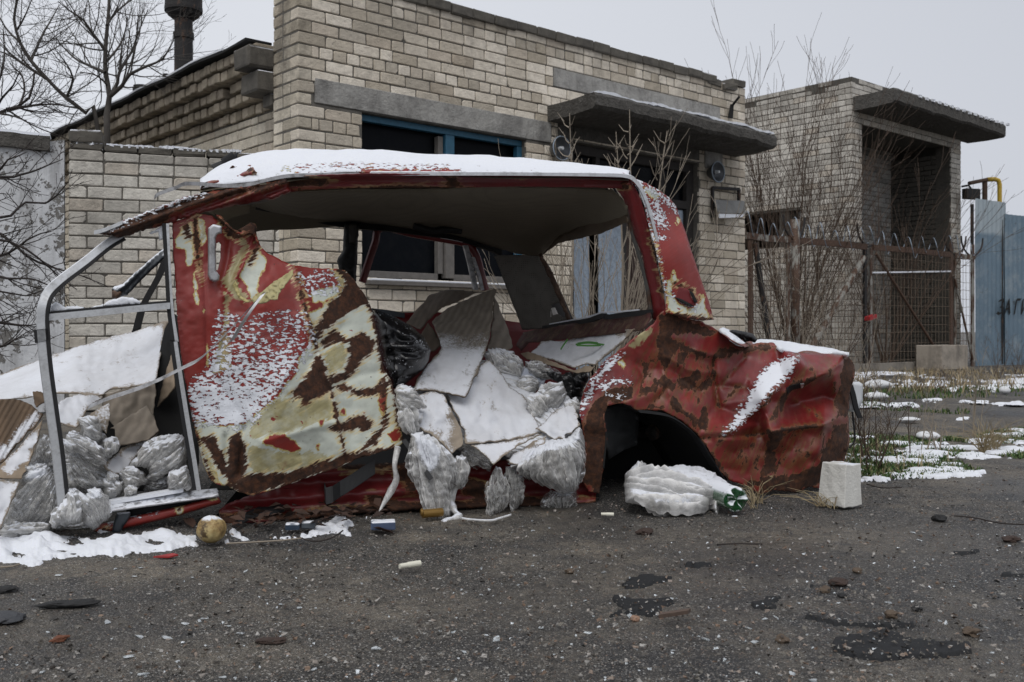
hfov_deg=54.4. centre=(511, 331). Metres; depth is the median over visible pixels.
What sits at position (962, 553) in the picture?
tar patch
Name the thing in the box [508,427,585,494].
plastic bag
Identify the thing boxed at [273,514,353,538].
snow patch
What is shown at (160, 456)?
plastic bag
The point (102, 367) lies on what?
cardboard sheet
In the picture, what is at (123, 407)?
cardboard flap
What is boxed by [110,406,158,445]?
cardboard piece
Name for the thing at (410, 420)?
plastic bag
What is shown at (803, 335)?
dry weed
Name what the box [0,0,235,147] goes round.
bare tree
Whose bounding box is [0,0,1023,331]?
sky
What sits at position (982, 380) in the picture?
yard snow
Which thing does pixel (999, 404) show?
yard snow
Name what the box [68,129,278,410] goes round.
brick wall
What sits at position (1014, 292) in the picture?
metal fence
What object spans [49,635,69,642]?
bark piece
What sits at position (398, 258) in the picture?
window
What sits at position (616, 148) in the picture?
sapling
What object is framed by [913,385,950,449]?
dry weed
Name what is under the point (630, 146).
sapling
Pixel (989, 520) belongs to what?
twig
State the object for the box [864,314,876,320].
warning tape
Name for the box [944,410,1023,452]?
straw tuft
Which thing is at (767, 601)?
tar patch
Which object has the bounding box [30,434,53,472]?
plastic bag
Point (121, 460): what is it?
cardboard sheet
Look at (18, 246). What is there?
thorn bush
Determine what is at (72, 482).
plastic bag
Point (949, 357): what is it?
concrete block
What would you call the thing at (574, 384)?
plastic bag
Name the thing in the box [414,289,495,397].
cardboard sheet
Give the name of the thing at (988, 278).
metal fence
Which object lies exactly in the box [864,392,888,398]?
snow mound
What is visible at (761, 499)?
straw tuft
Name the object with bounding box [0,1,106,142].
bare tree
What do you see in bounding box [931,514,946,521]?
pebble
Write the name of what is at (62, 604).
charred wood
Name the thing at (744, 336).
rubber scrap
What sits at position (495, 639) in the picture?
glass shard
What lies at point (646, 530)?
pebble
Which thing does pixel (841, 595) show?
pebble
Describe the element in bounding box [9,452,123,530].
plastic bag
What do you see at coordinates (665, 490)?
plastic bag
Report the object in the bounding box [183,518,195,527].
dead leaf
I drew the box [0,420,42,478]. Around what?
cardboard sheet
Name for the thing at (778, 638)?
pebble
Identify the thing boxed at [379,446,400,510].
film strip
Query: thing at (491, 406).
cardboard sheet
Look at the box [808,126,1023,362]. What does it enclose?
tall shrub
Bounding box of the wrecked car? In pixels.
[34,148,862,531]
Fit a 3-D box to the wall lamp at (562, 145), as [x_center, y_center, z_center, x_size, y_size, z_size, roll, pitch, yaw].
[0.449,-1.794,9.786,0.244,0.244,0.150,0,0,-41]
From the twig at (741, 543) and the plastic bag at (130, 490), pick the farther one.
the plastic bag at (130, 490)
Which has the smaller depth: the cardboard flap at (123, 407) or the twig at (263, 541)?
the twig at (263, 541)
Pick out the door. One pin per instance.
(682, 199)
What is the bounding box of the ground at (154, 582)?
[0,332,1023,681]
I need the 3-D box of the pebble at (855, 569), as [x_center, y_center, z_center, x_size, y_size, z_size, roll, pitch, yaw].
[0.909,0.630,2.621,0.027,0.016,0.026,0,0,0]
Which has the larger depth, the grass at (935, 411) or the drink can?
the grass at (935, 411)
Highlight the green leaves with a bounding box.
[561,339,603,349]
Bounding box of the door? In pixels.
[572,144,693,387]
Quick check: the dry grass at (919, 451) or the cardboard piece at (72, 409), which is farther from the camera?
the dry grass at (919, 451)
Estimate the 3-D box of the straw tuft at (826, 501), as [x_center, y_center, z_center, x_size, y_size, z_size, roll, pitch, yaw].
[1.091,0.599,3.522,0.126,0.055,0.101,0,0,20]
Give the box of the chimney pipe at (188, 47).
[164,0,202,70]
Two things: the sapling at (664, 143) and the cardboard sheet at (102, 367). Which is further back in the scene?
the sapling at (664, 143)
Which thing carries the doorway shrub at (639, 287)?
on the ground at (154, 582)
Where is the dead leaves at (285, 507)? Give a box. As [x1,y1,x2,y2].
[226,498,391,528]
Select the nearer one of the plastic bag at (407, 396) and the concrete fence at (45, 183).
the plastic bag at (407, 396)
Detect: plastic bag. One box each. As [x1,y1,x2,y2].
[0,521,50,537]
[1,463,56,527]
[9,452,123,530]
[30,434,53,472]
[49,491,82,528]
[63,430,106,464]
[67,470,79,489]
[68,453,119,491]
[68,487,111,529]
[77,415,101,442]
[97,433,106,445]
[101,436,119,459]
[101,478,123,498]
[119,466,149,490]
[124,485,137,496]
[129,434,185,480]
[143,476,167,491]
[167,464,191,490]
[180,434,187,465]
[373,308,430,387]
[394,383,426,408]
[396,406,422,434]
[405,431,457,518]
[411,360,579,457]
[455,456,468,488]
[461,443,491,470]
[484,348,523,368]
[485,466,513,514]
[502,466,524,511]
[508,359,527,376]
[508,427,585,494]
[514,375,539,392]
[525,360,561,379]
[525,389,550,417]
[539,381,566,408]
[541,370,589,398]
[541,490,578,507]
[563,397,579,420]
[624,460,727,516]
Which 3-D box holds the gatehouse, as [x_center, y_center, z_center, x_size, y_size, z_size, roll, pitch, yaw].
[6.507,-1.869,19.614,4.504,4.984,4.583,0,0,-41]
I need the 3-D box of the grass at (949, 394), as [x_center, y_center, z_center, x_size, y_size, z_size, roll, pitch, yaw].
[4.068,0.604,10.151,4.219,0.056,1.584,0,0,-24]
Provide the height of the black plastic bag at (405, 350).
0.308 m
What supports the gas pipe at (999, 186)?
on the ground at (154, 582)
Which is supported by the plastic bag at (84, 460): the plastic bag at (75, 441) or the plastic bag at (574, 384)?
the plastic bag at (75, 441)
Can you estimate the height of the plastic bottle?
0.094 m
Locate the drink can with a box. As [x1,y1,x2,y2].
[420,508,443,517]
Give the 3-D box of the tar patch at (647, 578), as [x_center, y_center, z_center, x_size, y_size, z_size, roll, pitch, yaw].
[0.336,0.636,2.525,0.106,0.016,0.182,0,0,29]
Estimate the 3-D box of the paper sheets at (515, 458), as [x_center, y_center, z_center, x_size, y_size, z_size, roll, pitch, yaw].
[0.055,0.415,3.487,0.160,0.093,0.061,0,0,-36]
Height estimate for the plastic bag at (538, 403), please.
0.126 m
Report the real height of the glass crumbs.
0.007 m
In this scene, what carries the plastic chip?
on the ground at (154, 582)
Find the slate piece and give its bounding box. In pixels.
[0,610,26,623]
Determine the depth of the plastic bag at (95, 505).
3.03 m
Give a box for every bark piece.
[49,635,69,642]
[255,636,286,643]
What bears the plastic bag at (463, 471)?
on the film strip at (456, 512)
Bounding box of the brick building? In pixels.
[48,0,776,387]
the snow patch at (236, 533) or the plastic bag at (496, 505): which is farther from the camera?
the plastic bag at (496, 505)
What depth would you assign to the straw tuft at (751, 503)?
3.51 m
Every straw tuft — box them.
[733,477,792,503]
[746,478,760,508]
[783,487,834,506]
[804,490,837,508]
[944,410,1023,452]
[969,423,1022,449]
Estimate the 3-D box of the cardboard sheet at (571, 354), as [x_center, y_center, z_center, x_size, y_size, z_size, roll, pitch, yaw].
[0.279,0.068,4.201,0.225,0.159,0.840,0,0,-23]
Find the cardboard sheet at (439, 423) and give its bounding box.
[418,391,462,453]
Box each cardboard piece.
[58,394,101,427]
[90,403,110,432]
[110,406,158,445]
[157,356,175,406]
[421,323,439,351]
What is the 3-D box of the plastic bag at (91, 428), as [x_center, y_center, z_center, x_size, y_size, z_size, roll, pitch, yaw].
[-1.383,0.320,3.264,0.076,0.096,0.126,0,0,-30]
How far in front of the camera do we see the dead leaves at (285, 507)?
3.23 m
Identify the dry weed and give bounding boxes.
[736,252,827,343]
[761,276,889,372]
[787,255,892,416]
[849,347,910,469]
[850,346,895,426]
[850,392,899,460]
[870,374,921,453]
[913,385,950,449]
[916,365,948,393]
[959,348,1003,434]
[981,325,1017,379]
[1006,336,1023,375]
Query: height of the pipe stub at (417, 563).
0.016 m
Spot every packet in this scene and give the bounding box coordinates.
[285,522,299,529]
[301,521,314,528]
[371,519,395,529]
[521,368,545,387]
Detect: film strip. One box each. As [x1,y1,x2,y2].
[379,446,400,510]
[441,455,469,521]
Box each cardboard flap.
[102,384,156,425]
[471,434,541,464]
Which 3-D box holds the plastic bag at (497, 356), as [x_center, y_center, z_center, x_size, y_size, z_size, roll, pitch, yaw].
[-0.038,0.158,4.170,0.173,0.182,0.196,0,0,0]
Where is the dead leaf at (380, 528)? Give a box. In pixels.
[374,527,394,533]
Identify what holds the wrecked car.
on the ground at (154, 582)
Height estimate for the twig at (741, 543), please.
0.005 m
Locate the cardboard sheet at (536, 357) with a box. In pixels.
[520,352,594,373]
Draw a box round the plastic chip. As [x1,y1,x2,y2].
[153,553,177,557]
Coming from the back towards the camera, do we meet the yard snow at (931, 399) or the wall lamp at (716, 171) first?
the wall lamp at (716, 171)
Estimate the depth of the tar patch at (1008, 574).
2.57 m
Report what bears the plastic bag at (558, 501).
on the ground at (154, 582)
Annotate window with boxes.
[362,114,521,289]
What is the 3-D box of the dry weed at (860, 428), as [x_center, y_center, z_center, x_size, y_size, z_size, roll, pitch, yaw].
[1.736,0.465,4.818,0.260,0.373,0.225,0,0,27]
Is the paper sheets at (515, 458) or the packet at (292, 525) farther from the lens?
the paper sheets at (515, 458)
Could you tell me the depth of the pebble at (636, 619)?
2.19 m
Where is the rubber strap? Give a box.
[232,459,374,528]
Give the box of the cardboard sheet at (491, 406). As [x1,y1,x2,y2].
[447,360,541,443]
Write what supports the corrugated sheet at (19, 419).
on the cardboard sheet at (12, 466)
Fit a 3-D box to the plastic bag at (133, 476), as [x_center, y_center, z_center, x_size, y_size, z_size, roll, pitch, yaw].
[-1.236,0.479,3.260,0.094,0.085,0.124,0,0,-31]
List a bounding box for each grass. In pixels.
[844,427,1023,478]
[846,418,1020,475]
[854,365,1023,394]
[862,400,969,414]
[863,384,1023,400]
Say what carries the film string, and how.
on the ground at (154, 582)
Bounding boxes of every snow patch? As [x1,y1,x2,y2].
[229,528,248,540]
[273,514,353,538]
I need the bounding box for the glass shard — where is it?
[492,635,499,641]
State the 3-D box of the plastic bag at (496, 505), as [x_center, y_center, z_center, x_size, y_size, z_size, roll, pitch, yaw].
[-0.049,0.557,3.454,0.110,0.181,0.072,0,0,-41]
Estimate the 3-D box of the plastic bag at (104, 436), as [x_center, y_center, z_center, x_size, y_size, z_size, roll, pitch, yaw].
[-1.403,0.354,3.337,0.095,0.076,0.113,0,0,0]
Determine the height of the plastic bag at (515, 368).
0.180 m
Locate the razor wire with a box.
[746,211,974,257]
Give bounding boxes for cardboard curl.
[33,391,43,407]
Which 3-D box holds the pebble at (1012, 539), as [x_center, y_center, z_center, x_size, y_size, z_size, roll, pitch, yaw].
[1.501,0.625,3.000,0.060,0.021,0.050,0,0,0]
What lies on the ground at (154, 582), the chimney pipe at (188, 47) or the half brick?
the half brick
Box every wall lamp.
[549,136,569,160]
[707,161,724,182]
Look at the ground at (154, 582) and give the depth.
2.44 m
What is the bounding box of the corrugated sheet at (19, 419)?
[0,399,42,463]
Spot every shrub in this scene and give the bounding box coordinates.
[473,109,814,390]
[684,0,924,342]
[745,229,869,345]
[767,251,889,354]
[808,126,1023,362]
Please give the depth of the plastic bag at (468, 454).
3.52 m
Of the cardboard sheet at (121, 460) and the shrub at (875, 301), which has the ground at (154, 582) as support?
the shrub at (875, 301)
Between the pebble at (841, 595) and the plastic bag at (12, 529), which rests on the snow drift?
the plastic bag at (12, 529)
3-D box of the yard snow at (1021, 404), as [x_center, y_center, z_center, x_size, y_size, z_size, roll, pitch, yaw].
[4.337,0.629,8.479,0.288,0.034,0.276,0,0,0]
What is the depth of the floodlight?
19.35 m
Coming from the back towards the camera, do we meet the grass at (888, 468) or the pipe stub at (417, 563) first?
the grass at (888, 468)
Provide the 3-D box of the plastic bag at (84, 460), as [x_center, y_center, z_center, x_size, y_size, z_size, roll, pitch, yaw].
[-1.352,0.453,3.220,0.154,0.135,0.147,0,0,-19]
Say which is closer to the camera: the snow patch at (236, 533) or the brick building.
the snow patch at (236, 533)
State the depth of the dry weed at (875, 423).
4.52 m
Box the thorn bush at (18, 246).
[0,136,108,363]
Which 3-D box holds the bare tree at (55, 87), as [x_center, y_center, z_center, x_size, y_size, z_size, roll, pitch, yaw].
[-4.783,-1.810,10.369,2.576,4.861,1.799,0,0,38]
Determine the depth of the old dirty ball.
2.90 m
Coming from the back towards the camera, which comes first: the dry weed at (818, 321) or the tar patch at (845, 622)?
the dry weed at (818, 321)
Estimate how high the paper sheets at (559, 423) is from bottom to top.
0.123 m
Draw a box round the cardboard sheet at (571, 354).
[531,329,634,367]
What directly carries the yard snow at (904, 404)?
on the ground at (154, 582)
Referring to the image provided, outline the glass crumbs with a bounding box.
[3,520,1021,681]
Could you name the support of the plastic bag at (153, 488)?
on the wrecked car
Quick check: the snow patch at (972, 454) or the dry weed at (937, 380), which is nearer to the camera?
the snow patch at (972, 454)
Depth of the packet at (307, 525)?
3.13 m
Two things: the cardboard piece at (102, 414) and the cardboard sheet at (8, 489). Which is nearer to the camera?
the cardboard sheet at (8, 489)
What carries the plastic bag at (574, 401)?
on the plastic bag at (509, 377)
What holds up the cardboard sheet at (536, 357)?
on the plastic bag at (530, 365)
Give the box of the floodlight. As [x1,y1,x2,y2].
[961,184,979,199]
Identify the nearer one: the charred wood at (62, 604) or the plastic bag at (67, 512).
the charred wood at (62, 604)
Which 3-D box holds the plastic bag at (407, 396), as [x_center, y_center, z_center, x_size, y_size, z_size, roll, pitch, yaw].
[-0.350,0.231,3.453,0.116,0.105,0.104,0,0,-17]
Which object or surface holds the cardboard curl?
on the corrugated sheet at (19, 419)
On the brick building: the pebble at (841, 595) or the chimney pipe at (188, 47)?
the chimney pipe at (188, 47)
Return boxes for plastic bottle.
[709,479,747,511]
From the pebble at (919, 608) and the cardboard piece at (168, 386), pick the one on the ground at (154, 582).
the pebble at (919, 608)
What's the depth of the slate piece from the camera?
2.13 m
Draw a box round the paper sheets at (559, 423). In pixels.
[536,403,579,439]
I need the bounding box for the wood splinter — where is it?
[658,608,690,617]
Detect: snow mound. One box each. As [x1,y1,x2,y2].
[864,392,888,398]
[916,431,939,439]
[999,386,1010,393]
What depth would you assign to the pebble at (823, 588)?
2.43 m
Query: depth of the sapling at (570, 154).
7.60 m
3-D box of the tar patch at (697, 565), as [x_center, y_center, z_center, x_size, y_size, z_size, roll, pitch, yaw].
[0.503,0.635,2.710,0.115,0.015,0.100,0,0,0]
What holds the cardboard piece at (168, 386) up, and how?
on the wrecked car
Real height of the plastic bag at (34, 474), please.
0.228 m
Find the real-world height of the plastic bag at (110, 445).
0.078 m
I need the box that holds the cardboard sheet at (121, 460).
[103,436,155,473]
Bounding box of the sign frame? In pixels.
[710,186,745,217]
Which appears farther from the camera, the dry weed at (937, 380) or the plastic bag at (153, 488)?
the dry weed at (937, 380)
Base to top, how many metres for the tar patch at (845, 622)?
0.016 m
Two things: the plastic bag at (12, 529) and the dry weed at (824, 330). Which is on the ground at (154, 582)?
the dry weed at (824, 330)
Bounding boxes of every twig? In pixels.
[0,563,19,567]
[226,537,302,543]
[293,530,343,541]
[718,543,761,544]
[867,484,901,487]
[954,515,1023,524]
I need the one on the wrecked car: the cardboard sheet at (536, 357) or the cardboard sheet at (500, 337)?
the cardboard sheet at (500, 337)
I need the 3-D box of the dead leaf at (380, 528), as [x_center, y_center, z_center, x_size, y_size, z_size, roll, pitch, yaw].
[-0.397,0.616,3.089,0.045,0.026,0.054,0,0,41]
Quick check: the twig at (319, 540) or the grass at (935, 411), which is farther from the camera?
the grass at (935, 411)
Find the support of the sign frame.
attached to the brick building
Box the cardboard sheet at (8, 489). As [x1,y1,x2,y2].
[0,479,19,528]
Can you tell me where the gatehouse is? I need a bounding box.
[745,77,1009,363]
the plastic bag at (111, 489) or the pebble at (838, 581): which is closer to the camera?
the pebble at (838, 581)
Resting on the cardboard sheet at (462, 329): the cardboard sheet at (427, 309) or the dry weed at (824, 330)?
the cardboard sheet at (427, 309)
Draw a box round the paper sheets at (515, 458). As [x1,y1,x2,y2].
[507,436,545,464]
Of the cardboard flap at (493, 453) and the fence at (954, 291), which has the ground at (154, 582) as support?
the fence at (954, 291)
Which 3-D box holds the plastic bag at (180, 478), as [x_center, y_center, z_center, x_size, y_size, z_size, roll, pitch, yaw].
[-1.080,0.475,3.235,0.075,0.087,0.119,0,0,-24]
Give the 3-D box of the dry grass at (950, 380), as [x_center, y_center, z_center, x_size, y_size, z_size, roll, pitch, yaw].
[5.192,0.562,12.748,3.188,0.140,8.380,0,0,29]
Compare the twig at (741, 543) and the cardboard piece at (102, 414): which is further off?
the cardboard piece at (102, 414)
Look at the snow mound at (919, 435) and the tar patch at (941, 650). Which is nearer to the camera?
the tar patch at (941, 650)
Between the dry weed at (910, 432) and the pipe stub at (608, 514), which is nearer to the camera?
the pipe stub at (608, 514)
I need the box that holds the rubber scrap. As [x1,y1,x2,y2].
[730,330,756,342]
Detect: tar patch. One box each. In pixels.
[609,595,673,617]
[622,574,671,588]
[680,561,711,568]
[746,596,780,610]
[805,613,914,629]
[831,629,971,661]
[952,549,979,555]
[1001,571,1023,577]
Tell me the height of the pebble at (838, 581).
0.021 m
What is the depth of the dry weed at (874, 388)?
6.56 m
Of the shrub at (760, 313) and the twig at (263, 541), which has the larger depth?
the shrub at (760, 313)
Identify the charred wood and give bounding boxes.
[0,585,18,593]
[34,598,101,608]
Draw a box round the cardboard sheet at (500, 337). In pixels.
[487,297,512,349]
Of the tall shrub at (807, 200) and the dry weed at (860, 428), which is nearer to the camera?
the dry weed at (860, 428)
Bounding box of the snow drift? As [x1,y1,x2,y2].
[0,528,198,566]
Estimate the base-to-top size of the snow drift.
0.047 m
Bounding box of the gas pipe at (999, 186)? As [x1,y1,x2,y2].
[968,177,1001,201]
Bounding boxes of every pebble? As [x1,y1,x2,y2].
[564,568,573,573]
[630,615,639,621]
[635,527,652,534]
[775,633,789,643]
[819,585,830,592]
[828,577,847,586]
[837,593,846,597]
[852,567,861,573]
[884,609,897,618]
[910,606,922,610]
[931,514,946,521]
[962,626,980,637]
[1001,535,1021,542]
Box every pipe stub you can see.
[399,560,421,568]
[601,512,613,515]
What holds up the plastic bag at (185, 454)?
on the plastic bag at (160, 456)
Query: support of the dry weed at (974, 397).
on the ground at (154, 582)
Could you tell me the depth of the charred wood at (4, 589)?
2.38 m
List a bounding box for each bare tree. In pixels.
[0,0,137,139]
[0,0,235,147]
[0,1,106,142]
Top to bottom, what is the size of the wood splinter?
0.008 m
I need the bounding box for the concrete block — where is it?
[916,345,967,369]
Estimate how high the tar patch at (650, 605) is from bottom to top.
0.017 m
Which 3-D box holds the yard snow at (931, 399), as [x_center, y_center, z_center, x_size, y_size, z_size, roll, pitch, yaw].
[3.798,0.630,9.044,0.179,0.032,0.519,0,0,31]
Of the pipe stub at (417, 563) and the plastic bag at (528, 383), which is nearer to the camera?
the pipe stub at (417, 563)
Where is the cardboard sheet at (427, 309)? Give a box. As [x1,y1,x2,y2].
[406,290,477,329]
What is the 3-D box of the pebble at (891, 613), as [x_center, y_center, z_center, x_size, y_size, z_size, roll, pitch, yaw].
[0.843,0.629,2.215,0.030,0.023,0.032,0,0,0]
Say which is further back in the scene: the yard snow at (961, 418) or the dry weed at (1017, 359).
the dry weed at (1017, 359)
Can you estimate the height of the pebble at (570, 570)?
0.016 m
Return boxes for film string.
[461,514,511,521]
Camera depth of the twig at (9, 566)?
2.61 m
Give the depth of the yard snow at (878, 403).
8.47 m
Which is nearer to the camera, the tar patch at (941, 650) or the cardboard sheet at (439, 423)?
the tar patch at (941, 650)
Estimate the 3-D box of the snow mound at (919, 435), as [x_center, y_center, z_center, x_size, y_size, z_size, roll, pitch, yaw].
[2.391,0.596,5.715,0.131,0.052,0.103,0,0,0]
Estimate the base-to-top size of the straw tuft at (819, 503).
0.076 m
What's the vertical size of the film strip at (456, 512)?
0.242 m
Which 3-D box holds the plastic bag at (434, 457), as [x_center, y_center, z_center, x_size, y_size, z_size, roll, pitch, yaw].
[-0.273,0.515,3.393,0.190,0.351,0.124,0,0,-17]
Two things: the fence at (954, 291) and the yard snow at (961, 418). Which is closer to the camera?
the yard snow at (961, 418)
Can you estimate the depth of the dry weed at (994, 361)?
12.98 m
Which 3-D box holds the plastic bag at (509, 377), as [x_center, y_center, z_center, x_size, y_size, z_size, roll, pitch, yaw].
[-0.063,0.282,3.783,0.614,0.329,0.695,0,0,39]
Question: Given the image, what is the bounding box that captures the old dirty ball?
[196,515,226,542]
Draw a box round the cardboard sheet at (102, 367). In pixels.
[0,321,167,398]
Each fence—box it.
[0,129,64,411]
[745,215,983,371]
[970,198,1005,365]
[996,214,1023,364]
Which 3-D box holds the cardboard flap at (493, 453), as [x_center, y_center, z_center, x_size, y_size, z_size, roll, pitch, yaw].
[-0.021,0.409,3.499,0.121,0.086,0.257,0,0,42]
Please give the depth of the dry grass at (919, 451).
4.74 m
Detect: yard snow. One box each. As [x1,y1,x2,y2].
[854,371,1023,391]
[861,401,888,406]
[889,402,919,407]
[922,398,942,402]
[956,417,969,419]
[959,400,988,404]
[992,401,1023,405]
[1000,403,1023,406]
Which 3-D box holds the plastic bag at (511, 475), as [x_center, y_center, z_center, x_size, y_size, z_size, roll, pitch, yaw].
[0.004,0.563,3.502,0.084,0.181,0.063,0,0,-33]
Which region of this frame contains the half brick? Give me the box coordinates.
[818,461,861,507]
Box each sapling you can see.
[557,112,580,314]
[603,133,625,310]
[611,110,649,345]
[627,126,674,342]
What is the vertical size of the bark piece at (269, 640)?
0.012 m
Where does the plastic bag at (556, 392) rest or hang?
on the plastic bag at (509, 377)
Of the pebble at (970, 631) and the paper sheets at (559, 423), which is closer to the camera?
the pebble at (970, 631)
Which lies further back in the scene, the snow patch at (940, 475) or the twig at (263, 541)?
the snow patch at (940, 475)
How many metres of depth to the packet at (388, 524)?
3.10 m
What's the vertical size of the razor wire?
0.454 m
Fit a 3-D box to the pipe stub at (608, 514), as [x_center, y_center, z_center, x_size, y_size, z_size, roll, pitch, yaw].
[0.321,0.614,3.348,0.042,0.012,0.012,0,0,11]
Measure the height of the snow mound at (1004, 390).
0.080 m
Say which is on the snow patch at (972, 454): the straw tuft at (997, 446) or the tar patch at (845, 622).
the straw tuft at (997, 446)
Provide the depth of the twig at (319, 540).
2.96 m
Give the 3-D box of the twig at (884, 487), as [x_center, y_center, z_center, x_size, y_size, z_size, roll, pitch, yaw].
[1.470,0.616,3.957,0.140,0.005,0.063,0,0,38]

